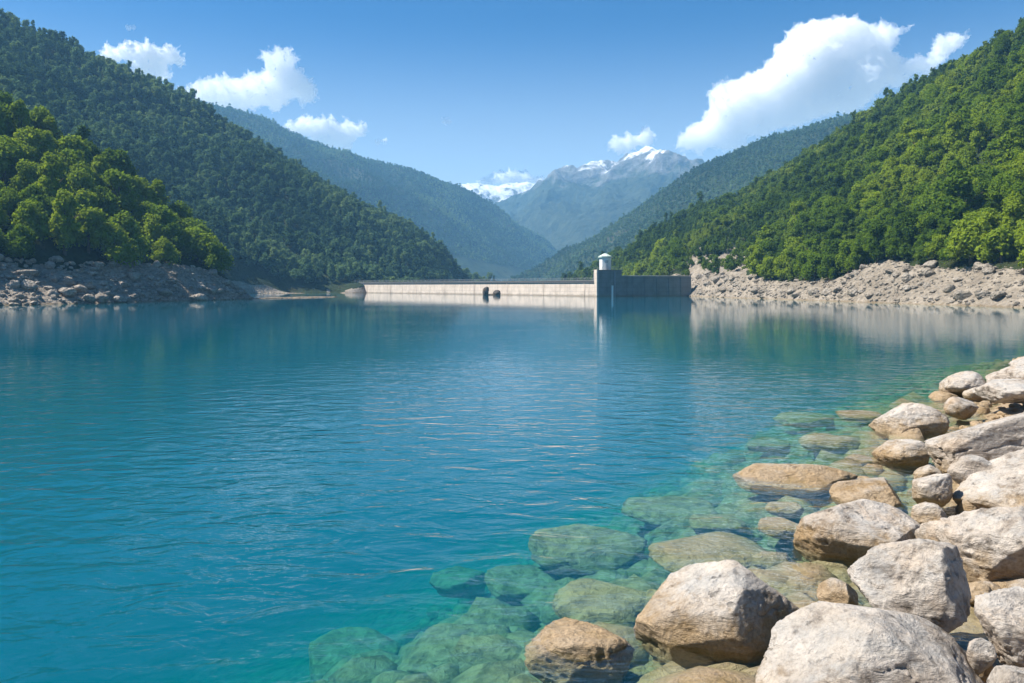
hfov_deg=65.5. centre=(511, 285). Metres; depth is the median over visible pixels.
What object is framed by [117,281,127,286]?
shore rock
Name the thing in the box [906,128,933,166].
tree
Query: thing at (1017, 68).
tree
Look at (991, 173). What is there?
tree
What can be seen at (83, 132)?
spur trees
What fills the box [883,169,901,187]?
tree
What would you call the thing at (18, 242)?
tree
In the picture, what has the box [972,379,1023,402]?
boulder
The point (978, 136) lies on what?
tree
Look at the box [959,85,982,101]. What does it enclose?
tree
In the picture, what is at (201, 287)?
shore rock
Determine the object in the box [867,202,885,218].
tree
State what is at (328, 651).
boulder
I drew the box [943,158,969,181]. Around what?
tree
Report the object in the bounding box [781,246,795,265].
tree
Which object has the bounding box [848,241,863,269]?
tree
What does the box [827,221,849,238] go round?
tree
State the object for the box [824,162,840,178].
tree
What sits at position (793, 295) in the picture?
shore rock
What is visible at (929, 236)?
tree
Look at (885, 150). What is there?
tree
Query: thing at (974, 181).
tree
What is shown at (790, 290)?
shore rock
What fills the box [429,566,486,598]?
boulder
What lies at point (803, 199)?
tree
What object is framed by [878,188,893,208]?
tree
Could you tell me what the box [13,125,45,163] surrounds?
tree
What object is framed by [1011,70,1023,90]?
tree
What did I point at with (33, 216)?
tree
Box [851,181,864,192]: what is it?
tree
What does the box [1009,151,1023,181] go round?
tree
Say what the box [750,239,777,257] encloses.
tree
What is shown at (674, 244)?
tree
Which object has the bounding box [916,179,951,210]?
tree
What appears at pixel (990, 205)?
tree
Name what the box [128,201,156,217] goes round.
tree
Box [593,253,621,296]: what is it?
intake tower
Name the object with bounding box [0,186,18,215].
tree
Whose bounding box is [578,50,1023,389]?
slope
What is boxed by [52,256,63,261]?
shore rock
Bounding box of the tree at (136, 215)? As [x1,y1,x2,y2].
[132,210,147,224]
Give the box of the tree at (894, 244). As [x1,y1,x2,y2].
[884,237,903,258]
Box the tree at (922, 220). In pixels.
[915,211,934,235]
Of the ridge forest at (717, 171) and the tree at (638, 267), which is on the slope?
the tree at (638, 267)
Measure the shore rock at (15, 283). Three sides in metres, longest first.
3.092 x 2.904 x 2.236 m
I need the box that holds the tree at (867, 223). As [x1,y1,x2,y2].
[855,217,885,238]
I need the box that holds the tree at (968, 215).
[950,210,980,231]
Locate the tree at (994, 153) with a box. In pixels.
[985,149,1003,168]
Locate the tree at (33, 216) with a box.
[7,200,52,240]
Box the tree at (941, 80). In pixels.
[935,74,952,87]
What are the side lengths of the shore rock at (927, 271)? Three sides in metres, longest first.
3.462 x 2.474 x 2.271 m
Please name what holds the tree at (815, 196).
on the slope
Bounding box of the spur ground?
[0,135,282,393]
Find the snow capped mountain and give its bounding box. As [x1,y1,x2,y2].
[494,146,704,250]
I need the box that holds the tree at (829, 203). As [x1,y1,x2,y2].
[821,199,839,209]
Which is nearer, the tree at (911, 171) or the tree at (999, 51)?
the tree at (911, 171)
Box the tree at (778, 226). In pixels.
[771,220,786,232]
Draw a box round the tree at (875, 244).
[865,220,888,262]
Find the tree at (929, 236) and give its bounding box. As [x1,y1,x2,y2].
[926,229,940,249]
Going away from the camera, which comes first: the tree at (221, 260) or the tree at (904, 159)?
the tree at (221, 260)
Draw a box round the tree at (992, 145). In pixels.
[980,138,1001,164]
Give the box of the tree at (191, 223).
[178,216,199,236]
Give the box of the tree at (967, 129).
[956,118,975,143]
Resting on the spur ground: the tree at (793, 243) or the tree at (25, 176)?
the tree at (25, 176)
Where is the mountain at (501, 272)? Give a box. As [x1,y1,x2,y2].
[213,105,554,280]
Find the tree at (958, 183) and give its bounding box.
[935,168,983,231]
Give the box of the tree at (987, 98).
[971,95,990,113]
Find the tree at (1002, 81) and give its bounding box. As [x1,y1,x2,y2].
[995,69,1013,88]
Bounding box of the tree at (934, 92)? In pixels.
[925,85,940,103]
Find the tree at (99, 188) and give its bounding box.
[94,185,113,208]
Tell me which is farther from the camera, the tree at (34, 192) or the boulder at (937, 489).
the tree at (34, 192)
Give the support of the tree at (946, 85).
on the slope
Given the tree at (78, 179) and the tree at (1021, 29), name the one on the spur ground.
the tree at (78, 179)
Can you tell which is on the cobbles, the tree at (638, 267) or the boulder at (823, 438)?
the boulder at (823, 438)
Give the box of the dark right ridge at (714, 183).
[509,115,851,280]
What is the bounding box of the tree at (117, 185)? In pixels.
[102,168,138,214]
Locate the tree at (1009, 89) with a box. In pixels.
[1001,79,1015,95]
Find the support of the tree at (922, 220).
on the slope
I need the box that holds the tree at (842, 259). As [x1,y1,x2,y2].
[835,237,867,273]
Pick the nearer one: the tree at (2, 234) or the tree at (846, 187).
the tree at (2, 234)
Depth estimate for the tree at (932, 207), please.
208.18 m
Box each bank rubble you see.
[0,257,252,304]
[672,260,1023,307]
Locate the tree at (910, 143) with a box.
[906,138,913,151]
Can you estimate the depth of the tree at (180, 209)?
254.45 m
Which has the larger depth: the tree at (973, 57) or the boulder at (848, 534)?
the tree at (973, 57)
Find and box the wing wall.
[622,275,691,295]
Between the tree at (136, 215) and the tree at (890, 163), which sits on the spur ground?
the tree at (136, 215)
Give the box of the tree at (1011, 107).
[989,102,1018,126]
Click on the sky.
(485, 92)
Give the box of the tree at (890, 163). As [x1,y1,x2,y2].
[878,157,899,178]
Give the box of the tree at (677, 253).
[669,244,687,265]
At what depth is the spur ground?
195.20 m
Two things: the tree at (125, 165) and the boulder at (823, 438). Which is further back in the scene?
the tree at (125, 165)
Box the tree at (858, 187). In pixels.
[851,183,867,193]
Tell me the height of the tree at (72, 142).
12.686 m
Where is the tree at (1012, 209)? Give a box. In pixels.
[1000,199,1023,230]
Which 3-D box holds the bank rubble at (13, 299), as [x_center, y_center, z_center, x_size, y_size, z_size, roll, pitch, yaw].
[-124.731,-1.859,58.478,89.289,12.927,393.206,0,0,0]
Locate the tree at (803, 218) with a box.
[792,213,811,235]
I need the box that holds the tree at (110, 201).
[102,191,120,218]
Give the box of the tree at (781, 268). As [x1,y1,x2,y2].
[772,255,789,279]
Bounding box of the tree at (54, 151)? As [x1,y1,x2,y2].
[36,147,67,163]
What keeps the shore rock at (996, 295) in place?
on the slope
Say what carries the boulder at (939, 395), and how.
on the cobbles
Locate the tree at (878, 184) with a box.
[863,181,883,195]
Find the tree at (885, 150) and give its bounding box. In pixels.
[866,147,890,162]
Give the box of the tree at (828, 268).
[817,252,842,281]
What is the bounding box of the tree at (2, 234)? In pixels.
[0,229,6,248]
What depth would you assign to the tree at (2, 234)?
182.07 m
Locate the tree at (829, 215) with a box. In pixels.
[821,209,834,228]
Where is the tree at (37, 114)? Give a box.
[29,105,53,132]
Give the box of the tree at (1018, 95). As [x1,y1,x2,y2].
[1013,81,1023,102]
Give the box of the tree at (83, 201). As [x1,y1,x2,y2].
[71,196,93,217]
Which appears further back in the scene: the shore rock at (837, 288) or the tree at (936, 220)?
the shore rock at (837, 288)
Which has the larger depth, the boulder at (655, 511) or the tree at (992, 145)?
the tree at (992, 145)
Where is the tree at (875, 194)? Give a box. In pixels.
[859,190,880,208]
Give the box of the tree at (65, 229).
[48,188,81,255]
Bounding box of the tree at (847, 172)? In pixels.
[842,159,862,181]
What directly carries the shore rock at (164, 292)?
on the spur ground
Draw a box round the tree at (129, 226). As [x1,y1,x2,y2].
[107,210,154,263]
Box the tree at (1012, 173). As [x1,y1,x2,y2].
[995,168,1022,182]
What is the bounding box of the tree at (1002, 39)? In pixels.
[991,33,1011,55]
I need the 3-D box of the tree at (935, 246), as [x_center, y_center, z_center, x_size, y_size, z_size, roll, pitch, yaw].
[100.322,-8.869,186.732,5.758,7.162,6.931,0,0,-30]
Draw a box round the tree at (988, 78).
[975,62,1005,93]
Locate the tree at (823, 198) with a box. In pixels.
[810,194,833,212]
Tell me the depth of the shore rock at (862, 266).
207.74 m
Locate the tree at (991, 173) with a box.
[972,167,1004,191]
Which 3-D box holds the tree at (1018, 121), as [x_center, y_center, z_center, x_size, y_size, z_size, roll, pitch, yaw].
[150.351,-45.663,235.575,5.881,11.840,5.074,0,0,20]
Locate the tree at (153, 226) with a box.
[139,214,166,250]
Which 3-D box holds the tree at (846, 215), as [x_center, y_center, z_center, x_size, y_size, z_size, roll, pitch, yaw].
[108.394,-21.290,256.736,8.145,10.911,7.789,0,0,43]
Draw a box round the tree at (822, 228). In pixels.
[811,222,830,244]
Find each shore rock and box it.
[5,280,20,287]
[13,294,23,298]
[16,269,40,276]
[20,280,37,289]
[43,286,53,289]
[45,261,55,268]
[47,289,58,296]
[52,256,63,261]
[58,287,76,296]
[59,277,75,285]
[71,284,87,292]
[81,294,95,302]
[82,282,95,289]
[87,271,97,275]
[91,261,103,269]
[94,293,108,302]
[99,281,107,285]
[103,291,111,296]
[107,259,116,266]
[111,295,126,302]
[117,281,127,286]
[126,272,141,280]
[152,260,160,267]
[156,288,172,295]
[169,271,177,276]
[195,293,207,300]
[197,285,205,290]
[206,286,217,294]
[209,269,216,275]
[711,276,720,282]
[719,287,726,291]
[750,286,759,293]
[757,288,766,293]
[786,287,796,294]
[791,293,799,297]
[808,289,818,295]
[822,288,831,295]
[833,286,842,292]
[848,287,857,296]
[859,264,865,269]
[884,269,894,273]
[901,273,912,281]
[902,285,911,290]
[903,265,913,271]
[921,267,934,276]
[922,282,929,287]
[923,260,937,268]
[942,284,954,292]
[952,277,963,281]
[953,291,971,300]
[973,262,983,269]
[974,290,989,299]
[981,264,992,268]
[981,267,994,273]
[990,291,1006,299]
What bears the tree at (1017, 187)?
on the slope
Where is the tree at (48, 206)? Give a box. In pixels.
[40,194,55,218]
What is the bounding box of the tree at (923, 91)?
[919,83,933,98]
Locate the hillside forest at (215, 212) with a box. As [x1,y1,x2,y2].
[0,8,495,282]
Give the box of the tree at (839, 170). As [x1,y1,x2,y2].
[833,161,849,182]
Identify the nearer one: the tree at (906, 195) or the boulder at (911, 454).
the boulder at (911, 454)
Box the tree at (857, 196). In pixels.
[846,190,864,214]
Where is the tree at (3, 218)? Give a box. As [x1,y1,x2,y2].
[0,201,9,229]
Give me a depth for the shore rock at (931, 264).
184.67 m
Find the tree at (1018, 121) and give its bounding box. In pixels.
[1011,112,1023,137]
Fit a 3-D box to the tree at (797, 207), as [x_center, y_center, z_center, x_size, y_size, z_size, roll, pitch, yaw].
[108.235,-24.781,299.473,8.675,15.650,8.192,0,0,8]
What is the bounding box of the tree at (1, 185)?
[0,180,5,190]
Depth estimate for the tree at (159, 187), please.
252.60 m
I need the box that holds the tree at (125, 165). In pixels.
[111,148,138,176]
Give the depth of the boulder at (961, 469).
14.70 m
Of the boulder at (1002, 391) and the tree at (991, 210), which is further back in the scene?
the tree at (991, 210)
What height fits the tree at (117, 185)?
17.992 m
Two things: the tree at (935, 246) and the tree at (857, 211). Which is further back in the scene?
the tree at (857, 211)
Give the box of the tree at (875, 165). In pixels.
[869,161,882,176]
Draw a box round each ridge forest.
[199,100,557,269]
[508,106,872,280]
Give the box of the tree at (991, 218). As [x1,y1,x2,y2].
[979,211,1001,230]
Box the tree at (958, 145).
[949,140,968,156]
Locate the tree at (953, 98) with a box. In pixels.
[939,91,960,110]
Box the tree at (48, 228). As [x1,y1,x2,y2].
[44,217,54,238]
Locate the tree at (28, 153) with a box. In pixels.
[12,143,36,174]
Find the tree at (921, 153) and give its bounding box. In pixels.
[909,139,932,167]
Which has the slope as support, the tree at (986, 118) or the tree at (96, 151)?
the tree at (986, 118)
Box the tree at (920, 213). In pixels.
[915,211,926,224]
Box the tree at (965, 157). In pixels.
[955,145,976,169]
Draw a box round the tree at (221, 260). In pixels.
[201,240,234,273]
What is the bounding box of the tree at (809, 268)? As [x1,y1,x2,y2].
[800,252,821,280]
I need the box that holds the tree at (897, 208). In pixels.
[886,201,905,227]
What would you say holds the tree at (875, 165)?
on the slope
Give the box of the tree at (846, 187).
[834,182,851,198]
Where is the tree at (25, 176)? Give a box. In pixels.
[7,158,43,197]
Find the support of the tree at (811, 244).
on the slope
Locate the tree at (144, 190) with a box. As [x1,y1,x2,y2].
[130,175,160,211]
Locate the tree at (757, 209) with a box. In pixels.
[748,200,768,218]
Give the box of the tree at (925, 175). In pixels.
[918,168,936,184]
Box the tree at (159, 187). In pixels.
[151,179,169,204]
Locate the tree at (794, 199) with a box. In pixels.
[785,197,799,210]
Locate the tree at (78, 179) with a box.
[66,167,106,208]
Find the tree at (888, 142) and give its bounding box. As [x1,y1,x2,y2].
[879,138,896,148]
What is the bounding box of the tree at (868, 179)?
[862,174,875,183]
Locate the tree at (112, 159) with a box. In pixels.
[97,147,123,173]
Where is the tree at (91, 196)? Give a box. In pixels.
[67,188,99,213]
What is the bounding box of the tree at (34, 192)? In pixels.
[15,184,45,210]
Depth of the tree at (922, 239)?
192.41 m
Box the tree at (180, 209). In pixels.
[168,200,206,225]
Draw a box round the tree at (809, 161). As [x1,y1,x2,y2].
[795,158,816,174]
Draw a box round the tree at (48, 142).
[32,130,62,152]
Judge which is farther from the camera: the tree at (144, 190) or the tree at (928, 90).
the tree at (928, 90)
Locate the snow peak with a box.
[461,182,533,203]
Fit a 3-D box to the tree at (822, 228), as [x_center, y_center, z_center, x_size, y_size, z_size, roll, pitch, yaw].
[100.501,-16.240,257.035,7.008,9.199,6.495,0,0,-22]
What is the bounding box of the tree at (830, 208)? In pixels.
[823,206,838,220]
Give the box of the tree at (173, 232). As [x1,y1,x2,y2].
[162,222,184,253]
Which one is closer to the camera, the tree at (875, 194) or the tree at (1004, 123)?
the tree at (1004, 123)
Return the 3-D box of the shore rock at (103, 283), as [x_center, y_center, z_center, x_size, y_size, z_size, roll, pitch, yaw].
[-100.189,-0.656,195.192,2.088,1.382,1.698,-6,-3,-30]
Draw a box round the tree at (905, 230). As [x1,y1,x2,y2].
[888,210,920,247]
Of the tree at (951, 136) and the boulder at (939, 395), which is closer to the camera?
the boulder at (939, 395)
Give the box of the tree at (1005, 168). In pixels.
[995,165,1009,170]
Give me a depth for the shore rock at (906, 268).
190.25 m
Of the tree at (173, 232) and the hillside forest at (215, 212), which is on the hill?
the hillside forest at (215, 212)
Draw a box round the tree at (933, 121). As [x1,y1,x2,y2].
[924,114,948,130]
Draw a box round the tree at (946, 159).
[936,152,955,176]
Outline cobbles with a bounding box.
[304,356,1023,682]
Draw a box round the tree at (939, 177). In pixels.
[934,174,945,182]
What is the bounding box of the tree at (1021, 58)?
[1017,51,1023,63]
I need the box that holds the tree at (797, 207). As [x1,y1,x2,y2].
[787,200,807,228]
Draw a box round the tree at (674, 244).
[668,240,683,264]
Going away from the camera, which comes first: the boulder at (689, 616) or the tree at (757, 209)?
the boulder at (689, 616)
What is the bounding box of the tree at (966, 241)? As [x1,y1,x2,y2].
[942,217,993,264]
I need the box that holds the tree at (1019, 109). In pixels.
[1009,102,1023,119]
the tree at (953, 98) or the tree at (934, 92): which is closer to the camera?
the tree at (953, 98)
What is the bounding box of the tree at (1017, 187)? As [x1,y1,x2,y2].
[1004,180,1023,198]
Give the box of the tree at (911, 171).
[898,165,919,181]
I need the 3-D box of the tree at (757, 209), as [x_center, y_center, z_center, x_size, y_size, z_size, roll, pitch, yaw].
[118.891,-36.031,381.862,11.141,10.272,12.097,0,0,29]
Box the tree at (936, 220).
[930,211,944,229]
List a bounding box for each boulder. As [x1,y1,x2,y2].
[308,627,400,682]
[397,623,511,673]
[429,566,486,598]
[484,564,557,605]
[524,617,634,682]
[528,523,647,577]
[552,578,646,626]
[621,496,716,525]
[633,560,799,669]
[648,531,766,572]
[689,514,745,533]
[732,463,857,498]
[746,437,790,451]
[755,601,983,682]
[758,517,797,538]
[765,501,803,518]
[773,412,836,427]
[793,499,920,566]
[798,433,860,451]
[803,562,828,570]
[816,578,858,604]
[829,477,903,509]
[835,410,881,420]
[844,454,882,466]
[847,538,971,633]
[868,402,949,438]
[871,439,929,471]
[911,502,946,523]
[912,473,952,506]
[913,465,941,478]
[914,506,1023,581]
[924,412,1023,473]
[928,391,957,403]
[938,371,985,397]
[943,397,978,419]
[947,454,991,484]
[952,449,1023,508]
[962,387,983,400]
[966,638,996,674]
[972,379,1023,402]
[974,586,1023,667]
[985,366,1023,381]
[987,665,1023,682]
[1009,357,1023,366]
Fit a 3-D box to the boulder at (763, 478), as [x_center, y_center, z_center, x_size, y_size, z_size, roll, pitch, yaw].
[6.028,4.145,16.939,2.606,0.772,1.975,0,0,0]
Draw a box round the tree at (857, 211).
[840,208,859,220]
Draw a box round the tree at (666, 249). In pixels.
[660,236,682,255]
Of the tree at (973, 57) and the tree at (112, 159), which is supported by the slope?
the tree at (973, 57)
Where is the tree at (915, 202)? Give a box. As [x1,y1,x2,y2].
[909,193,925,209]
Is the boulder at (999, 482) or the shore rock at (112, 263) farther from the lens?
the shore rock at (112, 263)
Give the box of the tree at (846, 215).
[834,204,856,227]
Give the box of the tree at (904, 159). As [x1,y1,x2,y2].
[897,154,918,167]
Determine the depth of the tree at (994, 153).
228.54 m
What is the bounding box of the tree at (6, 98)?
[0,90,16,119]
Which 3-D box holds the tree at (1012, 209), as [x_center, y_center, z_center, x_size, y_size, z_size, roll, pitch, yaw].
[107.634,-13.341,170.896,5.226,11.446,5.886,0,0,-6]
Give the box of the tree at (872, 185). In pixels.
[863,180,879,198]
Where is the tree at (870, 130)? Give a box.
[859,122,878,145]
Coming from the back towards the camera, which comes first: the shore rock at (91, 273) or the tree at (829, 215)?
the tree at (829, 215)
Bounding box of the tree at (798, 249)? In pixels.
[792,242,808,258]
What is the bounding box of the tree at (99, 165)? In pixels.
[91,155,110,185]
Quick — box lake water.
[0,293,1023,682]
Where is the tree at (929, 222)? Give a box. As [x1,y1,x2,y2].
[921,215,938,234]
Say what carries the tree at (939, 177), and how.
on the slope
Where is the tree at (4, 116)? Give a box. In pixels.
[0,101,15,138]
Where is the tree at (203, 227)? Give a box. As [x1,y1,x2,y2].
[195,223,213,236]
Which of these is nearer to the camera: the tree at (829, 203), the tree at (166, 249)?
the tree at (166, 249)
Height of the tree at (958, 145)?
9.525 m
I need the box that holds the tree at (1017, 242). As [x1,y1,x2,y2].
[1014,220,1023,251]
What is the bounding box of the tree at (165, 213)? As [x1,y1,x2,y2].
[138,204,180,237]
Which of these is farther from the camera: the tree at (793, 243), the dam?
the dam
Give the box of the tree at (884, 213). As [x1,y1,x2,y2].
[876,207,902,225]
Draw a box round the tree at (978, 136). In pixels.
[969,116,989,152]
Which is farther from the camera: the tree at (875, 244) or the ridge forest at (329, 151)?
the ridge forest at (329, 151)
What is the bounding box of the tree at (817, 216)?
[808,208,824,229]
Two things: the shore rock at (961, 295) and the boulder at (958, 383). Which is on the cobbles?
the boulder at (958, 383)
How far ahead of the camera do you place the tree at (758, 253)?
263.99 m
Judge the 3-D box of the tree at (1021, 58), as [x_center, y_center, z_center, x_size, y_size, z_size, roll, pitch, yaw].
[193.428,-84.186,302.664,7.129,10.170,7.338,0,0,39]
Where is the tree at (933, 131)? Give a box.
[928,121,946,138]
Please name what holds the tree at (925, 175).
on the slope
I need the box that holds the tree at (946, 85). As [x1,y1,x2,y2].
[939,80,955,99]
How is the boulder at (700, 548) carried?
on the cobbles
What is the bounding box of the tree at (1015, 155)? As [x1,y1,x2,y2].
[1008,149,1021,169]
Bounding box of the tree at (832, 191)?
[827,187,836,197]
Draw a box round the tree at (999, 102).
[989,94,1014,115]
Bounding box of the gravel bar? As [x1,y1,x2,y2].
[253,296,337,298]
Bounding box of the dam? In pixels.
[359,278,593,295]
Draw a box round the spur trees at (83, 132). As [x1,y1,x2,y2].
[57,124,180,235]
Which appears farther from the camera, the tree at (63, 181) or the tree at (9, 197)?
the tree at (63, 181)
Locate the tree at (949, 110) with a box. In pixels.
[943,105,954,120]
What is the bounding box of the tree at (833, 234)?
[826,228,843,245]
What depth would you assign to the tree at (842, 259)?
216.97 m
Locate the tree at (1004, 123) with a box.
[992,114,1012,136]
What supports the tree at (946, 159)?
on the slope
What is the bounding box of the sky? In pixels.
[0,0,1023,185]
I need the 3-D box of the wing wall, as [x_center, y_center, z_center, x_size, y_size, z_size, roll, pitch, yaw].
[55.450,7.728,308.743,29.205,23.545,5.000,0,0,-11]
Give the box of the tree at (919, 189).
[913,181,930,197]
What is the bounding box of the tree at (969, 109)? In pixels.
[965,93,990,114]
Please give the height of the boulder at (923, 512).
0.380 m
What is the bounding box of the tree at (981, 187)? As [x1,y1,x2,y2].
[975,181,991,210]
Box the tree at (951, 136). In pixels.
[942,112,967,151]
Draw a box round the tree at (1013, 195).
[999,190,1023,219]
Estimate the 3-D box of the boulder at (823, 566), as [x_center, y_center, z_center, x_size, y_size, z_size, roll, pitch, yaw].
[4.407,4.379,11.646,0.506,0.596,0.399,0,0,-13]
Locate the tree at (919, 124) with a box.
[915,119,926,130]
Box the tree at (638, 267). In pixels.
[631,263,646,274]
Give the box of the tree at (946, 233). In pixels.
[935,225,952,236]
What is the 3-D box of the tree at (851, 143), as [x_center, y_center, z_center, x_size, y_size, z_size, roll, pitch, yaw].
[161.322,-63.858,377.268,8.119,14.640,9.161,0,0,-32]
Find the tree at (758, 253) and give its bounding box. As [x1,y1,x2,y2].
[749,247,766,277]
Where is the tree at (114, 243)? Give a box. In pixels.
[98,222,143,267]
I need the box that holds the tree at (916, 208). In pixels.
[910,203,927,213]
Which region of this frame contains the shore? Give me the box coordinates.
[102,373,1023,682]
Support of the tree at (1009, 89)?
on the slope
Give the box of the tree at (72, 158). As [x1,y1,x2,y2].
[60,148,96,179]
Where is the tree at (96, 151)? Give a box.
[82,139,102,165]
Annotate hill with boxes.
[0,18,462,292]
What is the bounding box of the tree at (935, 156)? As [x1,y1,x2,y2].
[926,139,945,165]
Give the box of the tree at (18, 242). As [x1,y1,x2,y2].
[0,224,37,258]
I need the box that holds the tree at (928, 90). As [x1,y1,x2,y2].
[924,84,940,101]
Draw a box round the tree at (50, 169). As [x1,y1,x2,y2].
[31,150,72,197]
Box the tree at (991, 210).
[972,207,1002,226]
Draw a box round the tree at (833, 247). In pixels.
[819,238,842,268]
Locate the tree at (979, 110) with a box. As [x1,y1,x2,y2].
[968,101,994,119]
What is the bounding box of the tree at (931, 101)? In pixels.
[923,96,938,107]
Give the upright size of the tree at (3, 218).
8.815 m
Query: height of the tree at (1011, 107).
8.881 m
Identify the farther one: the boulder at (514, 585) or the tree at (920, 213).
the tree at (920, 213)
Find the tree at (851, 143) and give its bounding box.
[842,136,859,160]
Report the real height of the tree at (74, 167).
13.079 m
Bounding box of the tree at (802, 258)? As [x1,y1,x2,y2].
[793,249,817,280]
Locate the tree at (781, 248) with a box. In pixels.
[775,240,786,257]
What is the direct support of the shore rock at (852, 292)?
on the slope
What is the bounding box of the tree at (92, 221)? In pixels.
[74,204,107,252]
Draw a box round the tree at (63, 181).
[58,176,68,187]
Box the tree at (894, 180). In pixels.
[890,166,902,188]
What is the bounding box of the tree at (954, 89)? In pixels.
[946,85,962,99]
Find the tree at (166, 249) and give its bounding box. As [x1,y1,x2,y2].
[150,236,181,264]
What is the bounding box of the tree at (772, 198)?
[766,193,782,210]
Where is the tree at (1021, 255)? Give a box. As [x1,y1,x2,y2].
[1016,235,1023,267]
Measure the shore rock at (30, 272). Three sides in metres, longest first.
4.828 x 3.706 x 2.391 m
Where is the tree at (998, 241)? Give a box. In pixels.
[979,224,1021,262]
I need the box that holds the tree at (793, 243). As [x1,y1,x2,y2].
[781,236,802,256]
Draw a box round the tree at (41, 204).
[26,199,44,210]
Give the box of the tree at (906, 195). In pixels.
[896,184,915,205]
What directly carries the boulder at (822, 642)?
on the shore
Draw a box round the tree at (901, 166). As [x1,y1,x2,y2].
[890,164,907,177]
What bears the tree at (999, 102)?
on the slope
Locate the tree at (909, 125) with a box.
[896,118,916,141]
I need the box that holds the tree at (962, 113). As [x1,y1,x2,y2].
[957,108,970,130]
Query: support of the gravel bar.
on the spur ground
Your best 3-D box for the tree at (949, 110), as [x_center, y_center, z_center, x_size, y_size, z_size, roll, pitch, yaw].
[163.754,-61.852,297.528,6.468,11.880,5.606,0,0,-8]
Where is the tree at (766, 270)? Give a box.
[755,255,776,279]
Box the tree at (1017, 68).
[1008,63,1023,79]
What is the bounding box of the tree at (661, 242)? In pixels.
[650,237,668,257]
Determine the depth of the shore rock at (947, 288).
170.30 m
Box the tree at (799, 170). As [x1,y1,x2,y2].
[790,164,808,185]
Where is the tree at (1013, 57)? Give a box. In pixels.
[1005,50,1019,71]
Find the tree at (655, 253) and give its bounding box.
[649,245,664,262]
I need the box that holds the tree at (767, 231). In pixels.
[755,223,776,248]
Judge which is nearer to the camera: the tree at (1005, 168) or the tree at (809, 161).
the tree at (1005, 168)
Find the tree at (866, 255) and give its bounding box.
[860,231,875,264]
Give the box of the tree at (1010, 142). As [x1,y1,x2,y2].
[992,128,1023,166]
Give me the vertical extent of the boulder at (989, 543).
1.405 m
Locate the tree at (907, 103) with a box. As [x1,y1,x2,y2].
[896,92,920,115]
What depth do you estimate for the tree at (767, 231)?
287.51 m
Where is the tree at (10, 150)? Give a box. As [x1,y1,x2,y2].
[0,134,24,182]
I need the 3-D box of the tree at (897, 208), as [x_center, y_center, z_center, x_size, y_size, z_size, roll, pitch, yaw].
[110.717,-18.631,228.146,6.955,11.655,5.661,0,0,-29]
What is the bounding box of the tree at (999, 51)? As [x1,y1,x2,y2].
[990,44,1005,65]
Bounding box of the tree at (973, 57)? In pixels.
[957,50,986,71]
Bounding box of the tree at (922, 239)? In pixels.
[912,233,929,251]
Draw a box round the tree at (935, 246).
[923,233,947,257]
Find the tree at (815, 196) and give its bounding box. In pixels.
[808,190,821,211]
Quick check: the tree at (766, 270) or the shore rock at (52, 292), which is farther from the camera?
the tree at (766, 270)
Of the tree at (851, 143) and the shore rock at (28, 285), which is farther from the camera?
the tree at (851, 143)
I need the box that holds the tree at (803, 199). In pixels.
[800,196,808,209]
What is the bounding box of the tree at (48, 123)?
[38,116,62,142]
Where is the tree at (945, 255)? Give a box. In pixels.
[937,235,964,263]
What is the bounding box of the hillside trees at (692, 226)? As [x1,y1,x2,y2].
[560,17,1023,279]
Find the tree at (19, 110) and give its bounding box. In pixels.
[6,99,32,137]
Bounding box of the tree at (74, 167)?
[67,161,102,188]
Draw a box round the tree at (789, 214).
[785,208,796,223]
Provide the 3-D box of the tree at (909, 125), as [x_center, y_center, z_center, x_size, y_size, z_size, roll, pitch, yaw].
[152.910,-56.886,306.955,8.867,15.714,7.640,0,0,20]
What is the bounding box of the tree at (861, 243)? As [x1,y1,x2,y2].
[853,237,875,264]
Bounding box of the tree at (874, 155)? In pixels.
[863,146,886,174]
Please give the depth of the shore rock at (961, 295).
163.74 m
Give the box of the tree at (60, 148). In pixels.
[55,144,64,152]
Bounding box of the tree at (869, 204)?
[859,197,878,218]
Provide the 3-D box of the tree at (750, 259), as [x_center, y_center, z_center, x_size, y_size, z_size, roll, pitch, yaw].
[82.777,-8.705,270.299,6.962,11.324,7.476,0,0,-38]
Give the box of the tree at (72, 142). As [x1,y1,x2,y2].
[56,134,91,164]
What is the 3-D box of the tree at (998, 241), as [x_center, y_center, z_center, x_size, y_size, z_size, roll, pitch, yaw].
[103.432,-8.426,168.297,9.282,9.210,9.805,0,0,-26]
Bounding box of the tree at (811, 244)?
[803,238,822,253]
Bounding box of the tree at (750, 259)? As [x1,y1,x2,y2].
[744,244,761,268]
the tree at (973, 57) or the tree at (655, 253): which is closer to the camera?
the tree at (973, 57)
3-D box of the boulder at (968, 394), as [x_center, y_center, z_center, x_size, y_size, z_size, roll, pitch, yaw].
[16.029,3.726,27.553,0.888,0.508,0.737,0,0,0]
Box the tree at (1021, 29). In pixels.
[1016,19,1023,38]
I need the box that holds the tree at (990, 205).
[980,201,1003,213]
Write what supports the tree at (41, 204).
on the spur ground
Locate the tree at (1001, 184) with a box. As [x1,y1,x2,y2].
[983,173,1019,207]
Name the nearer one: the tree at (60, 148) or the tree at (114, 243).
the tree at (114, 243)
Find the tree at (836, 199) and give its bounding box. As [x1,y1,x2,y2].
[824,196,841,204]
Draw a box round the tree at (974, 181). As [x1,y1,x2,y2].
[972,178,978,189]
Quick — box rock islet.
[482,286,500,294]
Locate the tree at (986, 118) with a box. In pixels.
[980,113,993,132]
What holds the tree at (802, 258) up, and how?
on the slope
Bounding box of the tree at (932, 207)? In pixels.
[925,203,937,212]
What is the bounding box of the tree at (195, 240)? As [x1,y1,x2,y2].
[179,226,227,262]
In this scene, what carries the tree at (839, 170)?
on the slope
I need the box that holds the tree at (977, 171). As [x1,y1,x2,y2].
[968,163,990,181]
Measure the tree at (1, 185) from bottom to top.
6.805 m

